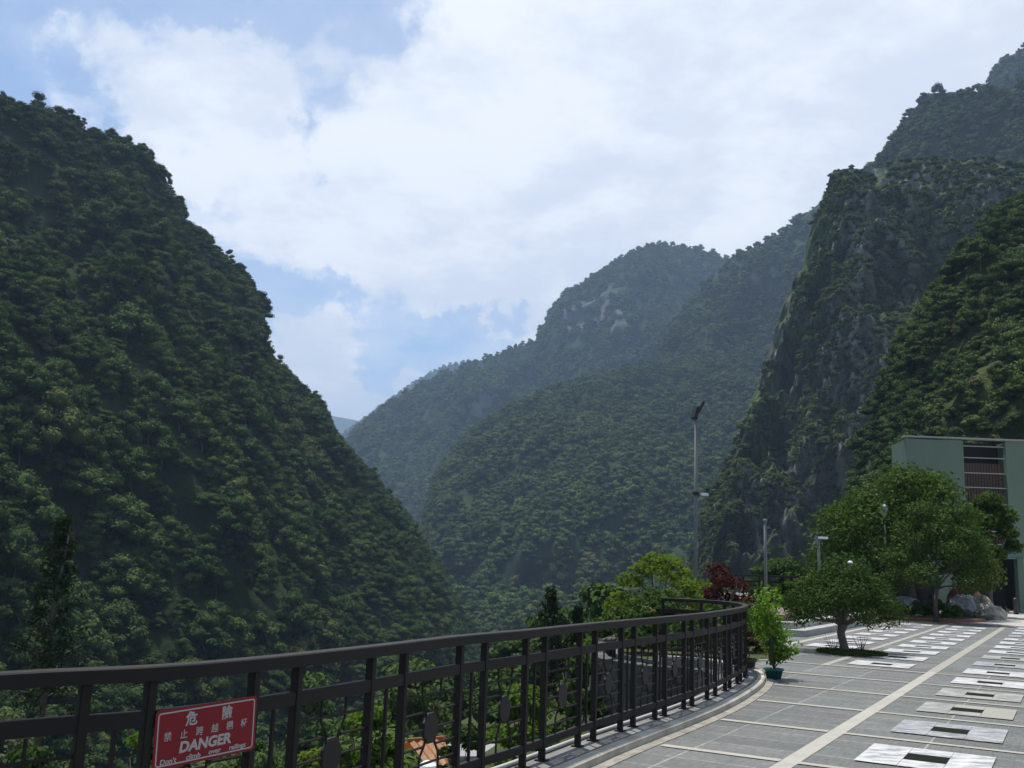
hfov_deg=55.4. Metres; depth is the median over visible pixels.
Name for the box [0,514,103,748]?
conifer tree
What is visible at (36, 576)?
forest tree
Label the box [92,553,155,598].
forest tree
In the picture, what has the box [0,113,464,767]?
hillside
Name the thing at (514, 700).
shrub
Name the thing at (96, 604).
forest tree
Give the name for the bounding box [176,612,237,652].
forest tree
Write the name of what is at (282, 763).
forest tree
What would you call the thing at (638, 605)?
shrub
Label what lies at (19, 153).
forest tree
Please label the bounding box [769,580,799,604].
shrub
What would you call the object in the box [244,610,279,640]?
forest tree
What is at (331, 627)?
forest tree
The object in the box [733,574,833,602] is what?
railing
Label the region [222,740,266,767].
shrub
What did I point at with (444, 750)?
shrub
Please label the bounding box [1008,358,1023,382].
forest tree
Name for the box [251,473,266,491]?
forest tree
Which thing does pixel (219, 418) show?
forest tree
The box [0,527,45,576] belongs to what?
forest tree
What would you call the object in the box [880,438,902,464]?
forest tree
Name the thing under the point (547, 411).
forest
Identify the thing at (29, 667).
forest tree
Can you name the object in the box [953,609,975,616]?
rock
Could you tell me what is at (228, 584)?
forest tree
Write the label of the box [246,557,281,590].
forest tree
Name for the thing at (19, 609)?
forest tree
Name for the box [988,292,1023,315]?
forest tree
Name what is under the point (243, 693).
forest tree
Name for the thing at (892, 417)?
forest tree
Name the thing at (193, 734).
warning sign
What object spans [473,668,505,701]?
forest tree
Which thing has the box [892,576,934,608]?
rock
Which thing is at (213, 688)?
forest tree
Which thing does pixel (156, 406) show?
forest tree
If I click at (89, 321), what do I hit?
forest tree
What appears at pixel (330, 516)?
forest tree
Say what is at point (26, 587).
forest tree
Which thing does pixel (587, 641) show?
shrub
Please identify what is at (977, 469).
hall building
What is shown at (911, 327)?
forest tree
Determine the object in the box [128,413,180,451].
forest tree
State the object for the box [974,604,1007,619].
rock
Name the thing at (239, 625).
forest tree
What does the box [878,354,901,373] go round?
forest tree
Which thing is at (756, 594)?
shrub
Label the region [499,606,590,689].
forest tree
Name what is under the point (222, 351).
forest tree
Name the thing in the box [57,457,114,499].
forest tree
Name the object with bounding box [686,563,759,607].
shrub
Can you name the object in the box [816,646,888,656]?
grass
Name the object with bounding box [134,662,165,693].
forest tree
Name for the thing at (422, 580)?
forest
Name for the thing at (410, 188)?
sky
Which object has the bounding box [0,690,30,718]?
forest tree
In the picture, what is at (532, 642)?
forest tree
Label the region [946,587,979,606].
rock
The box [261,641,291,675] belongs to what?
forest tree
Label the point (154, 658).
forest tree
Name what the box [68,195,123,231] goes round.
forest tree
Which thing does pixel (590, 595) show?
forest tree
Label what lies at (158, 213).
forest tree
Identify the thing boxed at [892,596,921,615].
rock
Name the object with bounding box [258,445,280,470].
forest tree
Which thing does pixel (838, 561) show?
shrub
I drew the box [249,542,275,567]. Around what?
forest tree
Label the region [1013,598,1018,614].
bollard
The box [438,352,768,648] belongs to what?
spur
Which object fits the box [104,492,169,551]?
forest tree
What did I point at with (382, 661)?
forest tree
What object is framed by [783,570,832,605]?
shrub
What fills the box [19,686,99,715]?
forest tree
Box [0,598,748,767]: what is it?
railing
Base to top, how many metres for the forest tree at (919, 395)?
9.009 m
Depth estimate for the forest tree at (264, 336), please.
323.02 m
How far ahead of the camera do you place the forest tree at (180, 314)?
261.25 m
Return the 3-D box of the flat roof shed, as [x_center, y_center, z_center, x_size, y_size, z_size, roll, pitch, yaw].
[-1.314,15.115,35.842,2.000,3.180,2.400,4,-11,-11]
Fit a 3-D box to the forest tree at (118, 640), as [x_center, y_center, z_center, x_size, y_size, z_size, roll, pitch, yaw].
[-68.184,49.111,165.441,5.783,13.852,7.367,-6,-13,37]
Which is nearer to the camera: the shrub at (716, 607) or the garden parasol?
the shrub at (716, 607)
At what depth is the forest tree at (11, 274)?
212.98 m
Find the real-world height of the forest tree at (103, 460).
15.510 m
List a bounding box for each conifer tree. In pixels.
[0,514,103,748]
[529,584,570,709]
[562,600,588,683]
[594,591,610,616]
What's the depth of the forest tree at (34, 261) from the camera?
233.34 m
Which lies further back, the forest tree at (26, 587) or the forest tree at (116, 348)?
the forest tree at (116, 348)
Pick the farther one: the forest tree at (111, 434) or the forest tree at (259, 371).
the forest tree at (259, 371)
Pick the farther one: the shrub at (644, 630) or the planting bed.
the planting bed
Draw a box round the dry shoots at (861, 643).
[853,637,867,649]
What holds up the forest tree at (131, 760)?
on the hillside at (188, 485)
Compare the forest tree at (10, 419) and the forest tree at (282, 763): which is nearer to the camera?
the forest tree at (282, 763)
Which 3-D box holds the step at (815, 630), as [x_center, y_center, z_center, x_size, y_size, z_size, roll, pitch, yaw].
[8.963,7.890,31.648,3.760,0.470,11.630,-4,-12,29]
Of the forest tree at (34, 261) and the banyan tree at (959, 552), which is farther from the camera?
the forest tree at (34, 261)
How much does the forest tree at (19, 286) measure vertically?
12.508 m
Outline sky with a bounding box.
[0,0,1023,420]
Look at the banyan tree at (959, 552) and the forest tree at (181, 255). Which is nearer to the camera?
the banyan tree at (959, 552)
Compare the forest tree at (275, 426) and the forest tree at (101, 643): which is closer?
the forest tree at (101, 643)
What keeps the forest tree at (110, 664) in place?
on the hillside at (188, 485)
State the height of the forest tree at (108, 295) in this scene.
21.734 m
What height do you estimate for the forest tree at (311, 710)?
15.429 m
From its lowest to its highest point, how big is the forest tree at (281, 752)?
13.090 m
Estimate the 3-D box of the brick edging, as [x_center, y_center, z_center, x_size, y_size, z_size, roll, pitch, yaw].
[15.258,9.685,40.616,4.120,0.240,7.073,10,-13,-38]
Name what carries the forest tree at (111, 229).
on the hillside at (188, 485)
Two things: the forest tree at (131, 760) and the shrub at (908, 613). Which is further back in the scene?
the forest tree at (131, 760)
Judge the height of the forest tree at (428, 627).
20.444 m
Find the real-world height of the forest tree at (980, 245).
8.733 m
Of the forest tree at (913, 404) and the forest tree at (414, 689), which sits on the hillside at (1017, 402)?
the forest tree at (913, 404)
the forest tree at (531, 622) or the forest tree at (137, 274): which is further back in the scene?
the forest tree at (137, 274)
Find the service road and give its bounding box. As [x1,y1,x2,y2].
[969,610,1023,626]
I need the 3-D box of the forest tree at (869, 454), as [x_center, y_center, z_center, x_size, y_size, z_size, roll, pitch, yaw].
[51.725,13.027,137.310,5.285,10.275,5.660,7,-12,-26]
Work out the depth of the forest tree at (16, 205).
262.73 m
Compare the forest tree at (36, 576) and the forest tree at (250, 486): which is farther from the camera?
the forest tree at (250, 486)
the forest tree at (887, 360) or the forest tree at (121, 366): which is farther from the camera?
the forest tree at (121, 366)
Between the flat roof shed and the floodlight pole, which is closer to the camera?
the floodlight pole
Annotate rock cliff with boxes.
[680,158,1023,605]
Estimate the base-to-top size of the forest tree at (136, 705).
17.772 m
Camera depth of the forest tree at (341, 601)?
253.88 m
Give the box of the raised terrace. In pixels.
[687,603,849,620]
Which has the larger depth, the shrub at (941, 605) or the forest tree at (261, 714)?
the forest tree at (261, 714)
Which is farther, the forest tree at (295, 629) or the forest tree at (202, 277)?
the forest tree at (202, 277)
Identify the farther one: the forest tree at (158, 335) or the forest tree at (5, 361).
the forest tree at (158, 335)
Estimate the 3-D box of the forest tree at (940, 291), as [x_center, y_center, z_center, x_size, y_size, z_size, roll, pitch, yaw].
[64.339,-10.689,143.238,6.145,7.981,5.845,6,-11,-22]
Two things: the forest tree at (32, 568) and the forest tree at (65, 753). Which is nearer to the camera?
the forest tree at (65, 753)
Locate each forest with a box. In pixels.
[0,90,1023,767]
[340,42,1023,656]
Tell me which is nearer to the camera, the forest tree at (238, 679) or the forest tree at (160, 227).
the forest tree at (238, 679)
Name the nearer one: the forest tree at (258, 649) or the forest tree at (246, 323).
the forest tree at (258, 649)
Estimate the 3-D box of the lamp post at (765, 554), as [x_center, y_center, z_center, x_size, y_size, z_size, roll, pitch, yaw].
[7.572,5.393,29.055,0.250,2.720,0.220,2,-10,0]
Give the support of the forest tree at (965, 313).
on the hillside at (1017, 402)
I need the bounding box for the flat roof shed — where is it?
[447,744,494,762]
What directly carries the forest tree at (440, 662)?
on the hillside at (188, 485)
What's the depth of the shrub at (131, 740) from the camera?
11.59 m
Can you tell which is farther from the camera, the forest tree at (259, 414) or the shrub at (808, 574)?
the forest tree at (259, 414)
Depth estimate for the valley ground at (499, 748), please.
28.92 m
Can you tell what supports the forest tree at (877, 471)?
on the hillside at (1017, 402)
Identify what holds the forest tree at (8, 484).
on the hillside at (188, 485)
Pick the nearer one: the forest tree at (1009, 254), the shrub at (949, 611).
the shrub at (949, 611)
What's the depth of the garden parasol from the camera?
31.01 m
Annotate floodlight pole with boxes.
[690,401,709,624]
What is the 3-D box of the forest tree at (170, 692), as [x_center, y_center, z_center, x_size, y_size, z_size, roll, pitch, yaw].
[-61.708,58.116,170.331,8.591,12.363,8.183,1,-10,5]
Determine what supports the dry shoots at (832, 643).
on the planting patch
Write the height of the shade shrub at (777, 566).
3.956 m
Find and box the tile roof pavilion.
[404,736,450,765]
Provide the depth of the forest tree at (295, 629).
217.53 m
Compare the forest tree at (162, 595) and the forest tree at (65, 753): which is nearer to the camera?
the forest tree at (65, 753)
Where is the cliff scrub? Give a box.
[676,154,1023,606]
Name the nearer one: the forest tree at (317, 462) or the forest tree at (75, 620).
the forest tree at (75, 620)
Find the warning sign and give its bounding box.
[151,696,256,767]
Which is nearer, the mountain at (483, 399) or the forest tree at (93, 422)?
the forest tree at (93, 422)
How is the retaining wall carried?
on the valley ground at (499, 748)
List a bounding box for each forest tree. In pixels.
[0,142,30,176]
[0,190,34,220]
[0,267,26,292]
[0,278,44,303]
[0,326,33,357]
[0,352,17,374]
[0,357,61,400]
[0,403,27,430]
[0,452,24,495]
[0,469,64,524]
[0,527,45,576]
[0,574,33,618]
[0,622,70,667]
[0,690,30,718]
[0,705,33,761]
[2,428,47,464]
[9,271,47,298]
[11,245,54,276]
[19,386,94,453]
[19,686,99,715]
[20,582,43,607]
[20,659,42,669]
[21,557,76,596]
[21,704,71,753]
[25,304,74,335]
[26,593,90,654]
[32,507,76,573]
[41,276,61,307]
[42,179,74,217]
[42,264,78,304]
[46,344,84,368]
[48,736,90,766]
[50,652,78,668]
[54,334,105,361]
[55,297,81,321]
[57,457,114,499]
[59,379,89,416]
[59,609,117,667]
[63,415,109,461]
[65,575,92,614]
[67,315,105,346]
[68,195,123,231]
[68,684,136,713]
[73,581,112,620]
[78,212,123,242]
[83,422,138,469]
[85,741,127,767]
[87,450,124,487]
[87,494,152,538]
[87,649,120,666]
[91,347,138,387]
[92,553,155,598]
[92,597,154,661]
[93,270,131,317]
[97,344,133,370]
[97,631,132,664]
[97,683,135,710]
[98,252,151,283]
[101,301,159,343]
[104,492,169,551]
[112,446,160,491]
[114,410,145,435]
[117,684,164,741]
[118,545,159,592]
[118,742,153,767]
[123,295,156,321]
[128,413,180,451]
[130,650,171,664]
[131,579,174,607]
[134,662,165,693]
[136,371,175,407]
[141,402,165,436]
[143,329,169,354]
[144,436,190,471]
[146,206,170,242]
[148,288,179,324]
[151,219,175,252]
[153,307,190,337]
[158,680,185,707]
[161,398,204,431]
[170,657,207,705]
[172,325,199,364]
[173,259,211,285]
[174,542,229,585]
[176,250,188,263]
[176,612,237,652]
[183,416,212,430]
[185,342,223,372]
[186,420,226,452]
[191,599,233,629]
[197,676,234,703]
[199,563,237,599]
[200,394,227,432]
[201,317,234,336]
[205,495,269,548]
[206,333,235,376]
[210,412,236,430]
[213,455,251,485]
[213,484,255,516]
[217,478,256,506]
[220,616,254,657]
[222,375,257,408]
[223,308,259,336]
[224,424,268,462]
[227,386,272,424]
[233,673,247,691]
[234,681,269,698]
[235,456,259,492]
[238,722,279,754]
[239,351,266,378]
[240,697,266,721]
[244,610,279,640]
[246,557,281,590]
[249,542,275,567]
[249,645,270,673]
[251,320,275,352]
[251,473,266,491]
[252,487,284,520]
[255,358,278,381]
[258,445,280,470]
[260,401,281,428]
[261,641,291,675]
[264,507,301,536]
[269,375,292,404]
[273,591,319,635]
[275,680,302,707]
[275,745,307,761]
[276,717,305,744]
[276,753,298,767]
[280,489,314,518]
[280,720,447,767]
[281,671,337,753]
[286,534,323,567]
[286,637,312,671]
[287,622,315,647]
[297,550,330,579]
[301,698,394,749]
[304,455,336,475]
[307,647,340,684]
[308,670,342,706]
[313,609,343,647]
[318,508,349,539]
[323,724,361,744]
[324,617,352,646]
[325,595,355,633]
[333,660,360,702]
[334,702,356,720]
[354,581,381,604]
[359,643,397,675]
[362,656,452,767]
[375,689,390,699]
[395,676,478,725]
[408,700,452,734]
[412,620,435,637]
[428,657,448,666]
[450,672,476,717]
[463,698,517,743]
[466,673,498,702]
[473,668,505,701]
[476,638,551,700]
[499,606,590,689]
[505,637,565,669]
[550,579,634,699]
[843,422,876,450]
[850,472,879,494]
[853,440,882,470]
[858,392,888,414]
[865,537,875,551]
[867,469,889,480]
[870,439,898,471]
[877,360,902,394]
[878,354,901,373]
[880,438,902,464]
[885,411,908,440]
[897,390,932,417]
[899,396,929,434]
[900,322,919,345]
[916,294,932,317]
[923,284,956,307]
[930,317,953,351]
[953,297,985,333]
[955,237,1001,273]
[980,263,1004,304]
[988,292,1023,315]
[990,327,1023,353]
[996,257,1023,283]
[997,250,1020,270]
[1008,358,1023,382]
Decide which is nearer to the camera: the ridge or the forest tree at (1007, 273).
the forest tree at (1007, 273)
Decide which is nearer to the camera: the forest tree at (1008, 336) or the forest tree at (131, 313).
the forest tree at (1008, 336)
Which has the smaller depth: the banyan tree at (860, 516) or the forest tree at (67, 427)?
the banyan tree at (860, 516)
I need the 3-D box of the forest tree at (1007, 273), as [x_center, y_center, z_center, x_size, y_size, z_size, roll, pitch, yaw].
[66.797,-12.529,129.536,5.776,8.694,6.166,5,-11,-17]
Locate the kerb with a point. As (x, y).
(610, 748)
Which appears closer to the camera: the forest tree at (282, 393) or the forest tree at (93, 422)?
the forest tree at (93, 422)
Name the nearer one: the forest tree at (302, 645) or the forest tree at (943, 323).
the forest tree at (943, 323)
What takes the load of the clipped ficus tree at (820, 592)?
on the planting patch
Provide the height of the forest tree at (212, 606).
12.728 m
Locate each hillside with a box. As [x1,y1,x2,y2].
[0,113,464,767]
[864,215,1023,471]
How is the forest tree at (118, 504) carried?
on the hillside at (188, 485)
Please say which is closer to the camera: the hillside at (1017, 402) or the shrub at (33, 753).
the shrub at (33, 753)
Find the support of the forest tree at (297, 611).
on the hillside at (188, 485)
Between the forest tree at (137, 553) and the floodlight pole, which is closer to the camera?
the floodlight pole
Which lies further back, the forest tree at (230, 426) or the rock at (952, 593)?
the forest tree at (230, 426)
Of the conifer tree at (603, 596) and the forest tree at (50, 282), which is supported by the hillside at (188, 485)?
the forest tree at (50, 282)
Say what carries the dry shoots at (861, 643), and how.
on the planting patch
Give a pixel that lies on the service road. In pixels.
(1014, 619)
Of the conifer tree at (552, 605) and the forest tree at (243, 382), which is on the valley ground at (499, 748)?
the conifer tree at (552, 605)
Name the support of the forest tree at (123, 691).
on the hillside at (188, 485)
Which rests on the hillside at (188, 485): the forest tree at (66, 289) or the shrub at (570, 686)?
the forest tree at (66, 289)
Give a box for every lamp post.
[763,519,769,599]
[814,536,827,571]
[881,503,887,593]
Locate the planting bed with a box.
[886,612,988,618]
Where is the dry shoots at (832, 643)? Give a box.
[824,638,841,648]
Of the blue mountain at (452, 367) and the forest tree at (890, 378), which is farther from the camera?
the blue mountain at (452, 367)
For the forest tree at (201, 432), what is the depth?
224.08 m
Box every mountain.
[342,364,460,437]
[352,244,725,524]
[875,87,1023,168]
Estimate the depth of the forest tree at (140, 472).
196.32 m
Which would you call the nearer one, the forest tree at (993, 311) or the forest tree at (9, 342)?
the forest tree at (993, 311)
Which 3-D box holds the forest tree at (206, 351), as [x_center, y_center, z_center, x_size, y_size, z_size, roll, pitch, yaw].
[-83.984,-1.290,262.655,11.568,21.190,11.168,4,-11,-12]
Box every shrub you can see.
[2,743,63,767]
[122,731,153,767]
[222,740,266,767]
[297,748,319,767]
[337,704,414,767]
[436,723,476,765]
[486,681,561,766]
[546,654,609,735]
[569,632,615,672]
[587,605,658,640]
[596,603,641,637]
[616,625,658,652]
[626,585,686,614]
[630,594,687,634]
[668,620,712,648]
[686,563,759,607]
[695,604,766,639]
[709,622,754,649]
[710,598,776,633]
[739,555,814,590]
[744,586,776,602]
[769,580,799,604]
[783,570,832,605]
[822,550,894,608]
[892,603,914,615]
[908,600,930,616]
[926,599,946,615]
[939,604,964,618]
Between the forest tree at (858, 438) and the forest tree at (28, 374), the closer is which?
the forest tree at (858, 438)
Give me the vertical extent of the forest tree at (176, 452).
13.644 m
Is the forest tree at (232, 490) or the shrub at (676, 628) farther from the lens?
the forest tree at (232, 490)
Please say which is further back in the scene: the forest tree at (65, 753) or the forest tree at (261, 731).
the forest tree at (261, 731)
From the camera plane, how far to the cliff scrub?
317.18 m
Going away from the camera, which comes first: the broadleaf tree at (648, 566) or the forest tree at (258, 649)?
the broadleaf tree at (648, 566)
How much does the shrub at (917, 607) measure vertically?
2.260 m
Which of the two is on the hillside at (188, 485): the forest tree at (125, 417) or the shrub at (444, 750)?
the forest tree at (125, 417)
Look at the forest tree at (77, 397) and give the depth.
190.22 m
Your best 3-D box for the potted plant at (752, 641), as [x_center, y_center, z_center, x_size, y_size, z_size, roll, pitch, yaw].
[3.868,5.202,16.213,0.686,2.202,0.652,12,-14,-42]
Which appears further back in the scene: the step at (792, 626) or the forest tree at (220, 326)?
the forest tree at (220, 326)
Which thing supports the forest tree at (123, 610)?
on the hillside at (188, 485)
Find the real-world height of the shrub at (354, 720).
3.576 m
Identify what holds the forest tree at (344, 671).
on the hillside at (188, 485)
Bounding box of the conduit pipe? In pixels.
[492,656,734,767]
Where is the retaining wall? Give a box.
[588,633,722,732]
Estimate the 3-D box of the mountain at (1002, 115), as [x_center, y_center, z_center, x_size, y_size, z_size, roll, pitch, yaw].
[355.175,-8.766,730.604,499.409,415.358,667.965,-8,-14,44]
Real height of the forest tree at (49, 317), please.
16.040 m
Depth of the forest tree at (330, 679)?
216.94 m
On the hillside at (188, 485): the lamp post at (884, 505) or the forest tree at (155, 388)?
the forest tree at (155, 388)
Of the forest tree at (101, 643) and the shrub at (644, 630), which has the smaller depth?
the shrub at (644, 630)
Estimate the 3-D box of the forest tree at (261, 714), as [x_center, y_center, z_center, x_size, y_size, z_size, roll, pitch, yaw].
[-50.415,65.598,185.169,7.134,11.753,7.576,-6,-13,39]
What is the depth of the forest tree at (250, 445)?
241.77 m
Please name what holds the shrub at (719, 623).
on the planted ground at (758, 655)
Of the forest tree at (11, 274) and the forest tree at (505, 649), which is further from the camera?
the forest tree at (11, 274)
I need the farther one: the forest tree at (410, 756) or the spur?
the spur
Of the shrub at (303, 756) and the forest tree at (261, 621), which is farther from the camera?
the forest tree at (261, 621)
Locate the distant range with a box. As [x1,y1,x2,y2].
[332,416,358,432]
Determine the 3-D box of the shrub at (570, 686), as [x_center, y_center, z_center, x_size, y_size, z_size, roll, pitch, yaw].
[1.280,6.885,17.976,1.343,3.808,1.366,-5,-13,33]
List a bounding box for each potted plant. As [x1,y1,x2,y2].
[731,630,765,667]
[747,581,802,679]
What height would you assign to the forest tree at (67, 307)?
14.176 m
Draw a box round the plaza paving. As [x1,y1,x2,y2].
[609,592,1023,767]
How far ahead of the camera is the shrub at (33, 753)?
11.91 m
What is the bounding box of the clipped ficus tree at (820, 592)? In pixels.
[778,559,914,649]
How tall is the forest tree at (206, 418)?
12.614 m
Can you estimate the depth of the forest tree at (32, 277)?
213.81 m
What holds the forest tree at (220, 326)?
on the hillside at (188, 485)
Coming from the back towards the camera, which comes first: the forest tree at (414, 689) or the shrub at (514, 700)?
the forest tree at (414, 689)
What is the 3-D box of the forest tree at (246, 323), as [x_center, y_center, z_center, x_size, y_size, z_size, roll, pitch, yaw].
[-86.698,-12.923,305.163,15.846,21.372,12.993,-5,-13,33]
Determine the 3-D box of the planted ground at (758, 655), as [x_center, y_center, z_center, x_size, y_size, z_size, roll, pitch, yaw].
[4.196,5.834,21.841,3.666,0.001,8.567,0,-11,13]
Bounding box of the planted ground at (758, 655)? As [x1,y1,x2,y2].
[617,641,783,659]
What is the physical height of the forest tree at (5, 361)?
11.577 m
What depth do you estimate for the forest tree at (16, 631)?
141.38 m
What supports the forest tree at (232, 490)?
on the hillside at (188, 485)
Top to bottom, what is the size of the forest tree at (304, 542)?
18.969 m
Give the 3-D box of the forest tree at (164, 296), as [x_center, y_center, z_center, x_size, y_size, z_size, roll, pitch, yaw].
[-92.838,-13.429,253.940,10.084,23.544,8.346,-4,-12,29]
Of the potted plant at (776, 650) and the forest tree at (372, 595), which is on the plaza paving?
the potted plant at (776, 650)
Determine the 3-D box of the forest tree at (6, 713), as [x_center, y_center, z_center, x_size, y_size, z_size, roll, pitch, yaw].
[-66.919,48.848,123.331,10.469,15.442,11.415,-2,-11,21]
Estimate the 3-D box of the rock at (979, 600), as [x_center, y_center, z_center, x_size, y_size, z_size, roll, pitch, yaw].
[20.834,9.896,43.378,1.252,1.070,0.998,-2,-11,22]
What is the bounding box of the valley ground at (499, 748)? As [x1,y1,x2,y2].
[439,676,588,767]
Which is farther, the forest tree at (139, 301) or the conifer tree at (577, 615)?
the forest tree at (139, 301)
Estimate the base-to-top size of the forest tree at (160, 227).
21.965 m
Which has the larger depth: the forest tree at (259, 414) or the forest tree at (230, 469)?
the forest tree at (259, 414)
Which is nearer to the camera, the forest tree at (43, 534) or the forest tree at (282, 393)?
the forest tree at (43, 534)
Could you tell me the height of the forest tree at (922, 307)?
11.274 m
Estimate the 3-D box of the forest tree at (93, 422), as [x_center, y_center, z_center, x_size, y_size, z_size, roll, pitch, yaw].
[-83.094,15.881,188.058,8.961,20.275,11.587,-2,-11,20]
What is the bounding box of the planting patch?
[836,650,871,656]
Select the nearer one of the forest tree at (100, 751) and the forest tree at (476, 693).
the forest tree at (476, 693)
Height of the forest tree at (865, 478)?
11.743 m
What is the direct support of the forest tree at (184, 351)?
on the hillside at (188, 485)
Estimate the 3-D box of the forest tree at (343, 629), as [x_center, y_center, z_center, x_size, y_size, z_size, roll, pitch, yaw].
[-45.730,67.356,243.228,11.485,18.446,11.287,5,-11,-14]
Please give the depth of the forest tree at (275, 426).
291.33 m
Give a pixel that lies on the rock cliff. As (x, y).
(786, 386)
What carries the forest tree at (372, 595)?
on the hillside at (188, 485)
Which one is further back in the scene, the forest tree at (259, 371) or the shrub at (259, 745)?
the forest tree at (259, 371)
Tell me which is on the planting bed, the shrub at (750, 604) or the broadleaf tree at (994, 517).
the broadleaf tree at (994, 517)
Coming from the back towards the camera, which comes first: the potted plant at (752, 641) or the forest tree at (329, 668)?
the forest tree at (329, 668)
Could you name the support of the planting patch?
on the plaza paving
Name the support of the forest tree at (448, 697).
on the valley ground at (499, 748)
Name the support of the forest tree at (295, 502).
on the hillside at (188, 485)
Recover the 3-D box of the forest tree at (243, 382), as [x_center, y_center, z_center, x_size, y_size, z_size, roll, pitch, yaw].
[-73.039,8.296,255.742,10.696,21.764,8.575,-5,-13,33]
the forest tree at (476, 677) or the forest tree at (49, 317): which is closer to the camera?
the forest tree at (476, 677)
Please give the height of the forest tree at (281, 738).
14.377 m
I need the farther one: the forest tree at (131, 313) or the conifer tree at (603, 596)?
the forest tree at (131, 313)
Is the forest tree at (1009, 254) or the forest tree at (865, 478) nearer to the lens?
the forest tree at (865, 478)
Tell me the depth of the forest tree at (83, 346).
207.31 m
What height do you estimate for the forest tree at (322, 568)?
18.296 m
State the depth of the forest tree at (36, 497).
164.84 m
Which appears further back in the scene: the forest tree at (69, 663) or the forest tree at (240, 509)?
the forest tree at (240, 509)
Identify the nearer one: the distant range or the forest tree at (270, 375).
the forest tree at (270, 375)
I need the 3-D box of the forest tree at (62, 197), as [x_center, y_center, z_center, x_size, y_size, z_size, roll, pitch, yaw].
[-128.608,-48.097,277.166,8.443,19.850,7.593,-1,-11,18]
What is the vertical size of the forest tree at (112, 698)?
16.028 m
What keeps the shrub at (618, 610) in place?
on the planted ground at (758, 655)
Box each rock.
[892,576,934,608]
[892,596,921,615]
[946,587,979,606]
[947,594,976,612]
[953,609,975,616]
[972,594,993,608]
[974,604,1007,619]
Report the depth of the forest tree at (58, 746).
131.42 m
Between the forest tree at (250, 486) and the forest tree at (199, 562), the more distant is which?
the forest tree at (250, 486)
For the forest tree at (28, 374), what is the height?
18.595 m
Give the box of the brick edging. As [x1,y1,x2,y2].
[877,616,985,622]
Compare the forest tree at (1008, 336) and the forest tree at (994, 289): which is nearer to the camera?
the forest tree at (1008, 336)
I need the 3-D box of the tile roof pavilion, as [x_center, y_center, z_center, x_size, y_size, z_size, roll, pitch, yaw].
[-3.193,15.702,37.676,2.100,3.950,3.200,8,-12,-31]
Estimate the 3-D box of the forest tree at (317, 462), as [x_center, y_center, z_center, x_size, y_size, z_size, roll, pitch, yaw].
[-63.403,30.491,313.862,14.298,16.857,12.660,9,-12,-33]
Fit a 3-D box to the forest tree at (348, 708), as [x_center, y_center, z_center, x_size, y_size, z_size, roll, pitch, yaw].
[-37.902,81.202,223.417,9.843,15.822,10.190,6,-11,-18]
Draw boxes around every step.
[776,612,864,628]
[781,617,875,636]
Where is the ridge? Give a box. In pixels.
[660,48,1023,360]
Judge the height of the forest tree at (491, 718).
8.591 m
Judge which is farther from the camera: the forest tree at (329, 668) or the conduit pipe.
the forest tree at (329, 668)
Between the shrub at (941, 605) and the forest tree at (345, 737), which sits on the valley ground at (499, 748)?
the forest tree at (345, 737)
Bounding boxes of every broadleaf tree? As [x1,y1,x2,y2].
[602,550,712,623]
[953,490,1023,604]
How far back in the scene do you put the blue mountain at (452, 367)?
3235.63 m
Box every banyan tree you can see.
[797,460,1007,598]
[874,499,1002,621]
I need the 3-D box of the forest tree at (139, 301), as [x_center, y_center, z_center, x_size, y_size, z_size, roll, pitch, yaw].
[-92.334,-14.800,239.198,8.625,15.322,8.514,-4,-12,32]
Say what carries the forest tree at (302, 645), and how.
on the hillside at (188, 485)
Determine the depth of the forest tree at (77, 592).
162.25 m
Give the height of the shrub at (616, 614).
2.357 m
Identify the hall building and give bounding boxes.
[891,435,1023,612]
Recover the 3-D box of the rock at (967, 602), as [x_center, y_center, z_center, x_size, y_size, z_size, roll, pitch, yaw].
[20.030,9.841,43.277,1.460,1.082,1.083,2,-10,0]
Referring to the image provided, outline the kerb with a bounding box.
[507,655,772,767]
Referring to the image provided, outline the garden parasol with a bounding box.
[420,760,435,767]
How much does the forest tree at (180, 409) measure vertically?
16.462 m
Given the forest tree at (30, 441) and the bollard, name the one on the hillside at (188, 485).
the forest tree at (30, 441)
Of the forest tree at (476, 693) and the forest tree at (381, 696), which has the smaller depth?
the forest tree at (476, 693)
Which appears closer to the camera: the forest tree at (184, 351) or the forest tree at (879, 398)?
the forest tree at (879, 398)
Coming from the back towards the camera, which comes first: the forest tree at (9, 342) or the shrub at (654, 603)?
the forest tree at (9, 342)
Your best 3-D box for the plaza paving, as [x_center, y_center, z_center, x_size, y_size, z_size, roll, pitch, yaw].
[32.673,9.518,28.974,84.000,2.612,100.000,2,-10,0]
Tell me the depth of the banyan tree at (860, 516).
42.55 m
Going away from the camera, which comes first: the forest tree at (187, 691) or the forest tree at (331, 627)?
the forest tree at (187, 691)
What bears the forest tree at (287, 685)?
on the hillside at (188, 485)
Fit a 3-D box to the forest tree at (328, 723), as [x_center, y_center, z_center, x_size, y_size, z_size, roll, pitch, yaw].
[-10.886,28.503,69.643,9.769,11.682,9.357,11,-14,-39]
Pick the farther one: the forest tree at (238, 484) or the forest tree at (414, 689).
the forest tree at (238, 484)
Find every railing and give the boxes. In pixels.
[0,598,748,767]
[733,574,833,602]
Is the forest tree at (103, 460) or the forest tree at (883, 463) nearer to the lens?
the forest tree at (883, 463)
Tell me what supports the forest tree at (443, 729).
on the valley ground at (499, 748)
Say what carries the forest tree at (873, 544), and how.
on the hillside at (1017, 402)
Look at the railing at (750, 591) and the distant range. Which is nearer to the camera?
the railing at (750, 591)
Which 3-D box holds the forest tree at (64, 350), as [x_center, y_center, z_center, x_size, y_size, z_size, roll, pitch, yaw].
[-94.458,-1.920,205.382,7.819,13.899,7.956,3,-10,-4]

